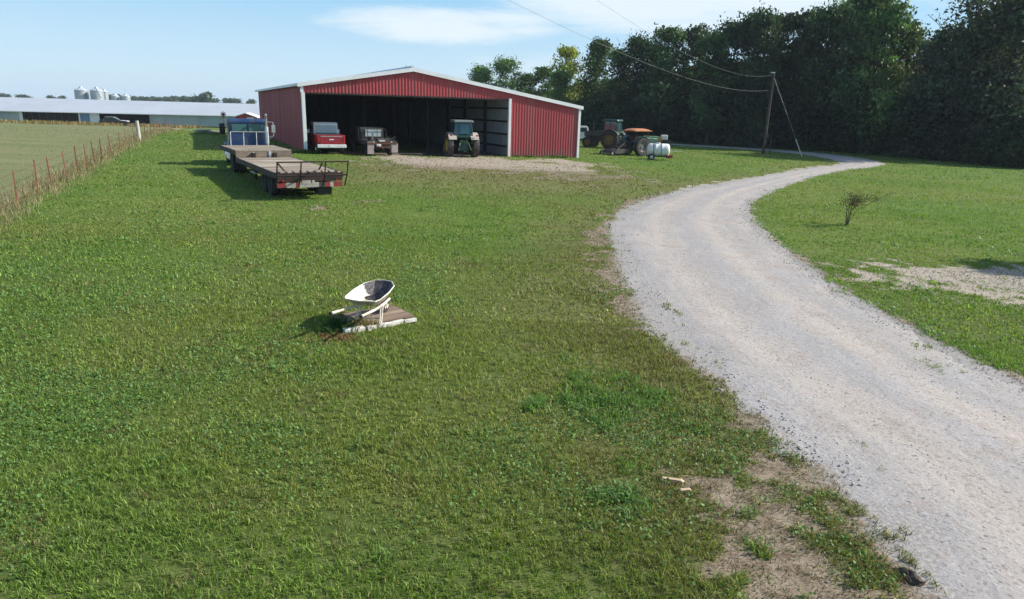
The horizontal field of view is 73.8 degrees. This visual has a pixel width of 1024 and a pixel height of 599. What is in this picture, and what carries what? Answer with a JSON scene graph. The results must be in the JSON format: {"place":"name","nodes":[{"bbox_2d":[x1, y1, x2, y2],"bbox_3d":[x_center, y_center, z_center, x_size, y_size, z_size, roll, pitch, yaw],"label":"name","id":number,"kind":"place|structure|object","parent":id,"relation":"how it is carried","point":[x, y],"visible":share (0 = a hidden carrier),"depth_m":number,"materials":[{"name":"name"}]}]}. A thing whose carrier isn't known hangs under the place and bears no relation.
{"place":"outdoors","nodes":[
{"label":"outdoors","id":0,"kind":"place"},
{"bbox_2d":[0,118,204,245],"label":"dry grass","id":1,"kind":"structure","parent":0,"point":[80,163],"depth_m":32.65,"materials":[{"name":"beige plant"}]},
{"bbox_2d":[0,97,259,126],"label":"poultry house","id":2,"kind":"structure","parent":0,"point":[202,114],"depth_m":119.93,"materials":[{"name":"white metal"}]},
{"bbox_2d":[80,113,89,122],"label":"blue door","id":3,"kind":"structure","parent":2,"relation":"in","point":[84,117],"depth_m":116.54,"materials":[{"name":"blue metal"}]},
{"bbox_2d":[89,113,97,122],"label":"white door","id":4,"kind":"structure","parent":2,"relation":"in","point":[93,116],"depth_m":116.88,"materials":[{"name":"metal"}]},
{"bbox_2d":[193,131,220,134],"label":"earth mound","id":5,"kind":"object","parent":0,"point":[207,132],"visible":0.72,"depth_m":69.35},
{"bbox_2d":[193,129,211,130],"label":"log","id":6,"kind":"object","parent":5,"relation":"on","point":[202,129],"visible":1,"depth_m":69.24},
{"bbox_2d":[219,123,225,133],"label":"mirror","id":7,"kind":"object","parent":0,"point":[222,128],"visible":0.91,"depth_m":71.80,"materials":[{"name":"black plastic"}]},
{"bbox_2d":[0,0,995,103],"label":"sky","id":8,"kind":"structure","parent":0,"point":[233,49],"materials":[{"name":"blue"}]},
{"bbox_2d":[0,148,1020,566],"bbox_3d":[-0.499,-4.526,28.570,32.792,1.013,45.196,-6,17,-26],"label":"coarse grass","id":9,"kind":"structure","parent":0,"point":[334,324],"depth_m":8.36,"materials":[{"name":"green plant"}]},
{"bbox_2d":[0,123,1023,598],"bbox_3d":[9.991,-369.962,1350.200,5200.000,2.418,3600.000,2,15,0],"label":"ground","id":10,"kind":"structure","parent":0,"point":[922,539],"depth_m":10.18,"materials":[{"name":"green plant"}]},
{"bbox_2d":[19,94,32,97],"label":"tree","id":11,"kind":"object","parent":10,"relation":"on","point":[24,96],"visible":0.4,"depth_m":467.59,"materials":[{"name":"green plant"}]},
{"bbox_2d":[74,86,89,98],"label":"grain bin","id":12,"kind":"object","parent":10,"relation":"on","point":[80,92],"visible":0.43,"depth_m":152.93,"materials":[{"name":"metal"}]},
{"bbox_2d":[0,121,171,208],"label":"wire fence","id":13,"kind":"object","parent":10,"relation":"on","point":[137,132],"visible":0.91,"depth_m":28.60,"materials":[{"name":"metal"}]},
{"bbox_2d":[89,87,104,99],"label":"grain bin","id":14,"kind":"object","parent":10,"relation":"on","point":[94,95],"visible":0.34,"depth_m":152.96,"materials":[{"name":"metal"}]},
{"bbox_2d":[103,89,108,99],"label":"grain bin","id":15,"kind":"object","parent":10,"relation":"on","point":[106,96],"visible":0.21,"depth_m":170.80,"materials":[{"name":"metal"}]},
{"bbox_2d":[99,117,129,125],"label":"parked car","id":16,"kind":"object","parent":10,"relation":"on","point":[107,120],"visible":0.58,"depth_m":112.94,"materials":[{"name":"metal"}]},
{"bbox_2d":[111,94,119,99],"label":"grain bin","id":17,"kind":"object","parent":10,"relation":"on","point":[115,97],"visible":0.36,"depth_m":182.25,"materials":[{"name":"metal"}]},
{"bbox_2d":[121,93,130,100],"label":"grain bin","id":18,"kind":"object","parent":10,"relation":"on","point":[125,96],"visible":0.29,"depth_m":182.20,"materials":[{"name":"metal"}]},
{"bbox_2d":[132,96,142,100],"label":"tree","id":19,"kind":"object","parent":10,"relation":"on","point":[137,99],"visible":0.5,"depth_m":533.69,"materials":[{"name":"green plant"}]},
{"bbox_2d":[140,96,154,100],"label":"tree","id":20,"kind":"object","parent":10,"relation":"on","point":[146,98],"visible":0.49,"depth_m":489.30,"materials":[{"name":"green plant"}]},
{"bbox_2d":[150,95,161,100],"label":"tree","id":21,"kind":"object","parent":10,"relation":"on","point":[155,98],"visible":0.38,"depth_m":508.75,"materials":[{"name":"green plant"}]},
{"bbox_2d":[162,96,175,101],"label":"tree","id":22,"kind":"object","parent":10,"relation":"on","point":[166,99],"visible":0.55,"depth_m":498.64,"materials":[{"name":"green plant"}]},
{"bbox_2d":[163,96,178,101],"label":"tree","id":23,"kind":"object","parent":10,"relation":"on","point":[173,98],"visible":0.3,"depth_m":509.65,"materials":[{"name":"green plant"}]},
{"bbox_2d":[179,95,190,101],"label":"tree","id":24,"kind":"object","parent":10,"relation":"on","point":[184,98],"visible":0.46,"depth_m":489.07,"materials":[{"name":"green plant"}]},
{"bbox_2d":[191,90,218,102],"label":"tree","id":25,"kind":"object","parent":10,"relation":"on","point":[206,96],"visible":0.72,"depth_m":401.65,"materials":[{"name":"green plant"}]},
{"bbox_2d":[220,98,234,102],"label":"tree","id":26,"kind":"object","parent":10,"relation":"on","point":[224,100],"visible":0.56,"depth_m":468.15,"materials":[{"name":"green plant"}]},
{"bbox_2d":[233,113,259,118],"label":"shed","id":27,"kind":"structure","parent":10,"relation":"on","point":[247,116],"depth_m":81.39,"materials":[{"name":"red"}]},
{"bbox_2d":[224,114,274,171],"bbox_3d":[-13.262,-8.119,34.824,2.592,2.681,7.258,-6,17,-25],"label":"semi truck","id":28,"kind":"object","parent":10,"relation":"on","point":[251,127],"visible":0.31,"depth_m":34.75,"materials":[{"name":"blue metal"}]},
{"bbox_2d":[246,99,256,103],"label":"tree","id":29,"kind":"object","parent":10,"relation":"on","point":[251,101],"visible":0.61,"depth_m":496.97,"materials":[{"name":"green plant"}]},
{"bbox_2d":[220,131,348,194],"bbox_3d":[-9.992,-5.865,28.737,2.520,1.905,12.345,-8,18,-30],"label":"flatbed trailer","id":30,"kind":"object","parent":10,"relation":"on","point":[277,168],"visible":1,"depth_m":25.34,"materials":[{"name":"brown wood"}]},
{"bbox_2d":[342,325,364,333],"bbox_3d":[-2.433,0.467,10.503,0.350,0.091,0.148,-6,17,-37],"label":"concrete block","id":31,"kind":"object","parent":10,"relation":"on","point":[360,328],"depth_m":10.45,"materials":[{"name":"white concrete"}]},
{"bbox_2d":[332,305,413,325],"bbox_3d":[-2.270,0.289,11.155,1.121,0.066,0.734,-10,19,-36],"label":"wooden board","id":32,"kind":"object","parent":10,"relation":"on","point":[393,312],"visible":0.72,"depth_m":11.18,"materials":[{"name":"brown wood"}]},
{"bbox_2d":[328,280,394,323],"bbox_3d":[-2.265,0.099,10.724,0.619,0.553,1.507,5,16,13],"label":"wheelbarrow","id":33,"kind":"object","parent":32,"relation":"on","point":[373,293],"visible":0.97,"depth_m":10.93,"materials":[{"name":"white paint"}]},
{"bbox_2d":[365,317,416,330],"bbox_3d":[-1.922,0.388,10.874,0.887,0.082,0.109,-11,20,-37],"label":"concrete block","id":34,"kind":"object","parent":10,"relation":"on","point":[394,322],"depth_m":10.85,"materials":[{"name":"white concrete"}]},
{"bbox_2d":[255,65,583,157],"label":"barn","id":35,"kind":"structure","parent":10,"relation":"on","point":[409,103],"depth_m":53.23,"materials":[{"name":"red metal"}]},
{"bbox_2d":[307,122,345,153],"bbox_3d":[-13.109,-11.366,47.769,2.280,2.050,5.372,-6,17,-24],"label":"pickup truck","id":36,"kind":"object","parent":35,"relation":"on","point":[323,135],"visible":0.98,"depth_m":46.66,"materials":[{"name":"red paint"}]},
{"bbox_2d":[349,126,397,154],"bbox_3d":[-9.958,-11.256,48.297,2.160,1.850,5.420,-7,18,-28],"label":"utility truck","id":37,"kind":"object","parent":35,"relation":"on","point":[371,140],"visible":0.98,"depth_m":47.61,"materials":[{"name":"metal"}]},
{"bbox_2d":[442,120,479,156],"bbox_3d":[-3.868,-11.865,50.155,2.320,2.620,3.931,-3,16,-16],"label":"tractor","id":38,"kind":"object","parent":10,"relation":"on","point":[459,133],"visible":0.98,"depth_m":48.89,"materials":[{"name":"metal"}]},
{"bbox_2d":[466,62,501,84],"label":"broadleaf tree","id":39,"kind":"object","parent":10,"relation":"on","point":[480,75],"visible":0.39,"depth_m":142.88,"materials":[{"name":"green plant"}]},
{"bbox_2d":[486,54,522,91],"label":"broadleaf tree","id":40,"kind":"object","parent":10,"relation":"on","point":[503,67],"visible":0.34,"depth_m":140.90,"materials":[{"name":"green plant"}]},
{"bbox_2d":[0,189,1022,598],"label":"clover","id":41,"kind":"object","parent":10,"relation":"on","point":[132,385],"visible":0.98,"depth_m":7.43,"materials":[{"name":"green plant"}]},
{"bbox_2d":[511,72,536,94],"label":"broadleaf tree","id":42,"kind":"object","parent":10,"relation":"on","point":[526,79],"visible":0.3,"depth_m":131.96,"materials":[{"name":"green plant"}]},
{"bbox_2d":[524,66,555,97],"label":"broadleaf tree","id":43,"kind":"object","parent":10,"relation":"on","point":[540,72],"visible":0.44,"depth_m":122.37,"materials":[{"name":"green plant"}]},
{"bbox_2d":[540,69,575,101],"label":"broadleaf tree","id":44,"kind":"object","parent":10,"relation":"on","point":[559,80],"visible":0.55,"depth_m":111.79,"materials":[{"name":"green plant"}]},
{"bbox_2d":[546,43,586,101],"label":"broadleaf tree","id":45,"kind":"object","parent":10,"relation":"on","point":[570,67],"visible":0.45,"depth_m":114.52,"materials":[{"name":"green plant"}]},
{"bbox_2d":[567,98,591,125],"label":"understorey tree","id":46,"kind":"object","parent":10,"relation":"on","point":[577,102],"visible":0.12,"depth_m":103.64,"materials":[{"name":"green plant"}]},
{"bbox_2d":[580,126,588,139],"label":"pickup truck","id":47,"kind":"object","parent":10,"relation":"on","point":[583,129],"visible":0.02,"depth_m":81.56,"materials":[{"name":"white paint"}]},
{"bbox_2d":[580,106,604,129],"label":"understorey tree","id":48,"kind":"object","parent":10,"relation":"on","point":[584,114],"visible":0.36,"depth_m":101.69,"materials":[{"name":"green plant"}]},
{"bbox_2d":[574,36,616,111],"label":"broadleaf tree","id":49,"kind":"object","parent":10,"relation":"on","point":[595,63],"visible":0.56,"depth_m":110.27,"materials":[{"name":"green plant"}]},
{"bbox_2d":[581,90,619,130],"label":"understorey tree","id":50,"kind":"object","parent":10,"relation":"on","point":[600,101],"visible":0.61,"depth_m":101.23,"materials":[{"name":"green plant"}]},
{"bbox_2d":[582,119,625,148],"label":"tractor","id":51,"kind":"object","parent":10,"relation":"on","point":[610,134],"visible":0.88,"depth_m":71.75,"materials":[{"name":"metal"}]},
{"bbox_2d":[596,77,612,110],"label":"broadleaf tree","id":52,"kind":"object","parent":10,"relation":"on","point":[604,81],"visible":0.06,"depth_m":129.25,"materials":[{"name":"green plant"}]},
{"bbox_2d":[590,103,629,130],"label":"understorey tree","id":53,"kind":"object","parent":10,"relation":"on","point":[613,108],"visible":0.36,"depth_m":100.38,"materials":[{"name":"green plant"}]},
{"bbox_2d":[600,140,630,155],"bbox_3d":[9.267,-13.570,60.848,2.450,1.330,1.700,-9,19,-34],"label":"rotary mower","id":54,"kind":"object","parent":10,"relation":"on","point":[618,149],"visible":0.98,"depth_m":60.68,"materials":[{"name":"metal"}]},
{"bbox_2d":[597,47,635,102],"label":"broadleaf tree","id":55,"kind":"object","parent":10,"relation":"on","point":[615,55],"visible":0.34,"depth_m":107.24,"materials":[{"name":"green plant"}]},
{"bbox_2d":[612,106,638,134],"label":"understorey tree","id":56,"kind":"object","parent":10,"relation":"on","point":[623,116],"visible":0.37,"depth_m":100.07,"materials":[{"name":"green plant"}]},
{"bbox_2d":[603,28,654,114],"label":"broadleaf tree","id":57,"kind":"object","parent":10,"relation":"on","point":[633,44],"visible":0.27,"depth_m":105.44,"materials":[{"name":"green plant"}]},
{"bbox_2d":[622,97,650,134],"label":"understorey tree","id":58,"kind":"object","parent":10,"relation":"on","point":[625,126],"visible":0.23,"depth_m":101.11,"materials":[{"name":"green plant"}]},
{"bbox_2d":[620,128,657,155],"bbox_3d":[11.755,-14.365,62.203,3.931,2.406,2.320,-9,19,-34],"label":"tractor","id":59,"kind":"object","parent":10,"relation":"on","point":[638,144],"visible":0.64,"depth_m":61.20,"materials":[{"name":"metal"}]},
{"bbox_2d":[618,37,671,110],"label":"broadleaf tree","id":60,"kind":"object","parent":10,"relation":"on","point":[639,66],"visible":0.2,"depth_m":102.83,"materials":[{"name":"green plant"}]},
{"bbox_2d":[626,97,669,136],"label":"understorey tree","id":61,"kind":"object","parent":10,"relation":"on","point":[644,125],"visible":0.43,"depth_m":98.96,"materials":[{"name":"green plant"}]},
{"bbox_2d":[645,135,671,144],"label":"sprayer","id":62,"kind":"object","parent":10,"relation":"on","point":[662,139],"visible":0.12,"depth_m":65.50,"materials":[{"name":"green paint"}]},
{"bbox_2d":[645,107,681,140],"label":"understorey tree","id":63,"kind":"object","parent":10,"relation":"on","point":[668,127],"visible":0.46,"depth_m":98.60,"materials":[{"name":"green plant"}]},
{"bbox_2d":[646,143,681,159],"bbox_3d":[12.665,-12.259,56.534,2.996,1.390,1.660,4,16,8],"label":"tank trailer","id":64,"kind":"object","parent":10,"relation":"on","point":[654,150],"visible":0.99,"depth_m":56.11,"materials":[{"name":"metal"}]},
{"bbox_2d":[631,22,705,131],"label":"broadleaf tree","id":65,"kind":"object","parent":10,"relation":"on","point":[674,37],"visible":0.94,"depth_m":97.47,"materials":[{"name":"green plant"}]},
{"bbox_2d":[664,70,678,90],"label":"broadleaf tree","id":66,"kind":"object","parent":10,"relation":"on","point":[673,78],"visible":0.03,"depth_m":111.79,"materials":[{"name":"green plant"}]},
{"bbox_2d":[661,476,683,481],"bbox_3d":[1.553,1.735,6.590,0.217,0.016,0.036,4,21,20],"label":"wood chip","id":67,"kind":"object","parent":10,"relation":"on","point":[675,479],"visible":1,"depth_m":6.58,"materials":[{"name":"beige wood"}]},
{"bbox_2d":[663,98,686,141],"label":"understorey tree","id":68,"kind":"object","parent":10,"relation":"on","point":[673,116],"visible":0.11,"depth_m":99.06,"materials":[{"name":"green plant"}]},
{"bbox_2d":[661,92,704,142],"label":"understorey tree","id":69,"kind":"object","parent":10,"relation":"on","point":[683,106],"visible":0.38,"depth_m":98.28,"materials":[{"name":"green plant"}]},
{"bbox_2d":[679,488,690,491],"bbox_3d":[1.632,1.787,6.416,0.107,0.016,0.036,-3,21,-5],"label":"wood chip","id":70,"kind":"object","parent":10,"relation":"on","point":[684,489],"visible":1,"depth_m":6.41,"materials":[{"name":"beige wood"}]},
{"bbox_2d":[672,65,701,93],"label":"broadleaf tree","id":71,"kind":"object","parent":10,"relation":"on","point":[686,73],"visible":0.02,"depth_m":107.92,"materials":[{"name":"green plant"}]},
{"bbox_2d":[668,92,718,142],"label":"understorey tree","id":72,"kind":"object","parent":10,"relation":"on","point":[685,133],"visible":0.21,"depth_m":97.87,"materials":[{"name":"green plant"}]},
{"bbox_2d":[675,23,716,116],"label":"broadleaf tree","id":73,"kind":"object","parent":10,"relation":"on","point":[697,32],"visible":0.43,"depth_m":98.09,"materials":[{"name":"green plant"}]},
{"bbox_2d":[688,93,720,143],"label":"understorey tree","id":74,"kind":"object","parent":10,"relation":"on","point":[694,114],"visible":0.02,"depth_m":97.67,"materials":[{"name":"green plant"}]},
{"bbox_2d":[671,28,741,144],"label":"broadleaf tree","id":75,"kind":"object","parent":10,"relation":"on","point":[715,41],"visible":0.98,"depth_m":91.47,"materials":[{"name":"green plant"}]},
{"bbox_2d":[701,114,734,144],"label":"understorey tree","id":76,"kind":"object","parent":10,"relation":"on","point":[710,139],"visible":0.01,"depth_m":97.18,"materials":[{"name":"green plant"}]},
{"bbox_2d":[687,11,771,145],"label":"broadleaf tree","id":77,"kind":"object","parent":10,"relation":"on","point":[722,138],"visible":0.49,"depth_m":92.11,"materials":[{"name":"green plant"}]},
{"bbox_2d":[718,0,796,146],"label":"broadleaf tree","id":78,"kind":"object","parent":10,"relation":"on","point":[761,30],"visible":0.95,"depth_m":89.94,"materials":[{"name":"green plant"}]},
{"bbox_2d":[751,109,777,146],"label":"understorey tree","id":79,"kind":"object","parent":10,"relation":"on","point":[765,112],"visible":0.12,"depth_m":95.38,"materials":[{"name":"green plant"}]},
{"bbox_2d":[758,114,782,146],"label":"understorey tree","id":80,"kind":"object","parent":10,"relation":"on","point":[772,132],"visible":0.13,"depth_m":95.58,"materials":[{"name":"green plant"}]},
{"bbox_2d":[766,116,790,147],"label":"understorey tree","id":81,"kind":"object","parent":10,"relation":"on","point":[777,122],"visible":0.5,"depth_m":94.32,"materials":[{"name":"green plant"}]},
{"bbox_2d":[762,72,801,156],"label":"utility pole","id":82,"kind":"object","parent":10,"relation":"on","point":[767,122],"visible":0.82,"depth_m":74.44,"materials":[{"name":"wood"}]},
{"bbox_2d":[509,0,767,90],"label":"power line","id":83,"kind":"object","parent":82,"relation":"attached to","point":[620,52],"visible":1,"depth_m":30.81,"materials":[{"name":"grey metal"}]},
{"bbox_2d":[597,0,770,76],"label":"power line","id":84,"kind":"object","parent":82,"relation":"attached to","point":[679,50],"visible":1,"depth_m":36.64,"materials":[{"name":"grey metal"}]},
{"bbox_2d":[751,11,815,118],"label":"broadleaf tree","id":85,"kind":"object","parent":10,"relation":"on","point":[788,71],"visible":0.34,"depth_m":93.81,"materials":[{"name":"green plant"}]},
{"bbox_2d":[773,121,802,148],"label":"understorey tree","id":86,"kind":"object","parent":10,"relation":"on","point":[784,140],"visible":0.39,"depth_m":93.39,"materials":[{"name":"green plant"}]},
{"bbox_2d":[776,112,822,149],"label":"understorey tree","id":87,"kind":"object","parent":10,"relation":"on","point":[800,128],"visible":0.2,"depth_m":92.20,"materials":[{"name":"green plant"}]},
{"bbox_2d":[776,6,830,129],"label":"broadleaf tree","id":88,"kind":"object","parent":10,"relation":"on","point":[812,12],"visible":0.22,"depth_m":92.56,"materials":[{"name":"green plant"}]},
{"bbox_2d":[778,0,870,150],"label":"broadleaf tree","id":89,"kind":"object","parent":10,"relation":"on","point":[809,137],"visible":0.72,"depth_m":88.65,"materials":[{"name":"green plant"}]},
{"bbox_2d":[795,0,867,105],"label":"broadleaf tree","id":90,"kind":"object","parent":10,"relation":"on","point":[843,1],"visible":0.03,"depth_m":90.84,"materials":[{"name":"green plant"}]},
{"bbox_2d":[834,187,895,224],"bbox_3d":[12.315,-3.321,24.274,2.148,1.370,1.526,-8,18,-31],"label":"sapling","id":91,"kind":"object","parent":10,"relation":"on","point":[853,201],"visible":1,"depth_m":24.07,"materials":[{"name":"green plant"}]},
{"bbox_2d":[814,0,921,153],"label":"broadleaf tree","id":92,"kind":"object","parent":10,"relation":"on","point":[848,101],"visible":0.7,"depth_m":83.29,"materials":[{"name":"green plant"}]},
{"bbox_2d":[845,108,894,154],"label":"understorey tree","id":93,"kind":"object","parent":10,"relation":"on","point":[860,143],"visible":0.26,"depth_m":84.46,"materials":[{"name":"green plant"}]},
{"bbox_2d":[834,0,916,154],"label":"broadleaf tree","id":94,"kind":"object","parent":10,"relation":"on","point":[885,16],"visible":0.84,"depth_m":81.12,"materials":[{"name":"green plant"}]},
{"bbox_2d":[873,19,931,101],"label":"broadleaf tree","id":95,"kind":"object","parent":10,"relation":"on","point":[911,42],"visible":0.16,"depth_m":85.51,"materials":[{"name":"green plant"}]},
{"bbox_2d":[892,567,925,586],"bbox_3d":[3.130,2.156,5.371,0.161,0.071,0.238,0,16,-4],"label":"rock","id":96,"kind":"object","parent":10,"relation":"on","point":[913,578],"visible":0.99,"depth_m":5.32,"materials":[{"name":"stone"}]},
{"bbox_2d":[897,57,930,99],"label":"broadleaf tree","id":97,"kind":"object","parent":10,"relation":"on","point":[914,70],"visible":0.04,"depth_m":85.48,"materials":[{"name":"green plant"}]},
{"bbox_2d":[892,33,967,155],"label":"broadleaf tree","id":98,"kind":"object","parent":10,"relation":"on","point":[921,45],"visible":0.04,"depth_m":80.72,"materials":[{"name":"green plant"}]},
{"bbox_2d":[889,18,996,159],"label":"broadleaf tree","id":99,"kind":"object","parent":10,"relation":"on","point":[936,61],"visible":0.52,"depth_m":75.64,"materials":[{"name":"green plant"}]},
{"bbox_2d":[914,0,1014,160],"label":"thin tree","id":100,"kind":"object","parent":10,"relation":"on","point":[967,4],"visible":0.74,"depth_m":72.82,"materials":[{"name":"green plant"}]},
{"bbox_2d":[911,7,1023,148],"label":"broadleaf tree","id":101,"kind":"object","parent":10,"relation":"on","point":[995,82],"visible":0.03,"depth_m":75.59,"materials":[{"name":"green plant"}]},
{"bbox_2d":[930,0,1023,161],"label":"broadleaf tree","id":102,"kind":"object","parent":10,"relation":"on","point":[1014,95],"visible":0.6,"depth_m":71.17,"materials":[{"name":"green plant"}]},
{"bbox_2d":[940,0,1023,161],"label":"thin tree","id":103,"kind":"object","parent":10,"relation":"on","point":[972,58],"visible":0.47,"depth_m":72.73,"materials":[{"name":"green plant"}]},
{"bbox_2d":[970,3,1023,105],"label":"broadleaf tree","id":104,"kind":"object","parent":10,"relation":"on","point":[990,73],"visible":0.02,"depth_m":76.86,"materials":[{"name":"green plant"}]},
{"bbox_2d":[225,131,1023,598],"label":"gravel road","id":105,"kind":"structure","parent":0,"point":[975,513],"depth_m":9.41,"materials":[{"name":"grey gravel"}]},
{"bbox_2d":[590,194,1023,489],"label":"loose gravel","id":106,"kind":"structure","parent":0,"point":[790,256],"depth_m":12.69,"materials":[{"name":"grey gravel"}]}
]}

